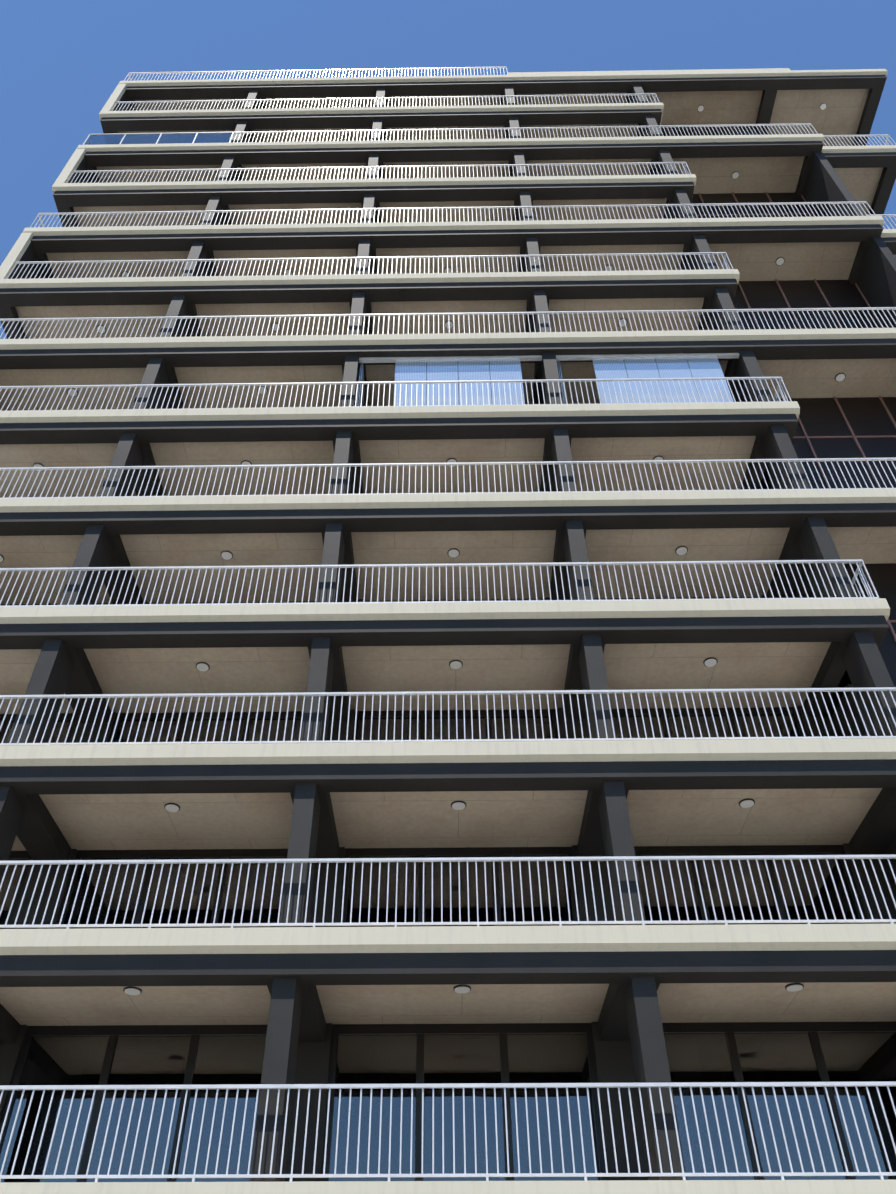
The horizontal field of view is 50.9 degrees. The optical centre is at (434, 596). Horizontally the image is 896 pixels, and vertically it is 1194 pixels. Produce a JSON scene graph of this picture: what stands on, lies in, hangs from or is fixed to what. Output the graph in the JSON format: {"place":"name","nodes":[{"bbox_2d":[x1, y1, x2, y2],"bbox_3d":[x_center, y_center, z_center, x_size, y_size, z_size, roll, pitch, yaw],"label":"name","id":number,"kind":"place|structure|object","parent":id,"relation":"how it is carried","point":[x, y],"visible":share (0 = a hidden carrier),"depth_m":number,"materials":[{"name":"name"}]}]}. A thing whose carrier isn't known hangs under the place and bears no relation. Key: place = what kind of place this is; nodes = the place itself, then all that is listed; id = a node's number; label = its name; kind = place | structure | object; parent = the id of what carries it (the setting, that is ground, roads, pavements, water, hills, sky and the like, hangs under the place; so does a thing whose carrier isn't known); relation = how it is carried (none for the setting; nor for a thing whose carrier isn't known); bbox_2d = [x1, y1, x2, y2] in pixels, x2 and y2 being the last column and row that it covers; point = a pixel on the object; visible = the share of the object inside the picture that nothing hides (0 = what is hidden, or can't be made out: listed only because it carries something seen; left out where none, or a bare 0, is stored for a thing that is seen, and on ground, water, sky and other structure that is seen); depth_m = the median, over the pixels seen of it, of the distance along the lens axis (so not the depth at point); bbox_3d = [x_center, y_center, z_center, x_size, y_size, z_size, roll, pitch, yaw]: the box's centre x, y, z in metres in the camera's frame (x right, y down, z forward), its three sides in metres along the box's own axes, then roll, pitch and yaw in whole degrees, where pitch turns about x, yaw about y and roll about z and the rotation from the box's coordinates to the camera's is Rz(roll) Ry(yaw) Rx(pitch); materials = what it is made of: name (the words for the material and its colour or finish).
{"place":"outdoors","nodes":[
{"label":"outdoors","id":0,"kind":"place"},
{"bbox_2d":[0,0,895,338],"label":"sky","id":1,"kind":"structure","parent":0,"point":[61,61],"materials":[{"name":"blue"}]},
{"bbox_3d":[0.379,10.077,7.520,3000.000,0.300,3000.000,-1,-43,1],"label":"ground","id":2,"kind":"structure","parent":0,"visible":0},
{"bbox_2d":[0,75,895,1181],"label":"structural frame","id":3,"kind":"object","parent":2,"relation":"on","point":[628,1037],"visible":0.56,"depth_m":18.64,"materials":[{"name":"paint"}]},
{"bbox_2d":[0,89,895,1025],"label":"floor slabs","id":4,"kind":"structure","parent":3,"relation":"on","point":[710,817],"depth_m":19.86,"materials":[{"name":"concrete"}]},
{"bbox_2d":[83,132,738,405],"bbox_3d":[-2.216,-9.648,26.921,19.148,16.140,0.964,0,-43,0],"label":"enclosure","id":5,"kind":"object","parent":4,"relation":"on","point":[609,366],"visible":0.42,"depth_m":22.39,"materials":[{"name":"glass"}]},
{"bbox_2d":[0,103,845,994],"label":"soffit lamps","id":6,"kind":"object","parent":4,"relation":"attached to","point":[460,805],"visible":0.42,"depth_m":19.66,"materials":[{"name":"white metal"}]},
{"bbox_2d":[0,68,895,1193],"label":"beige slab edges","id":7,"kind":"object","parent":3,"relation":"attached to","point":[414,938],"visible":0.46,"depth_m":16.91,"materials":[{"name":"beige concrete"}]},
{"bbox_2d":[0,67,895,1181],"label":"balcony railings","id":8,"kind":"object","parent":7,"relation":"on","point":[414,861],"visible":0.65,"depth_m":15.57,"materials":[{"name":"white metal"}]},
{"bbox_2d":[0,597,895,1181],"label":"window frames","id":9,"kind":"structure","parent":3,"relation":"attached to","point":[420,1031],"depth_m":14.63,"materials":[{"name":"black metal"}]},
{"bbox_2d":[0,714,895,1181],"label":"window glass","id":10,"kind":"object","parent":9,"relation":"in","point":[390,1058],"visible":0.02,"depth_m":14.24,"materials":[{"name":"blue glass"}]},
{"bbox_2d":[660,124,895,686],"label":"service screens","id":11,"kind":"object","parent":3,"relation":"attached to","point":[855,427],"visible":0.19,"depth_m":23.79,"materials":[{"name":"black metal"}]}
]}

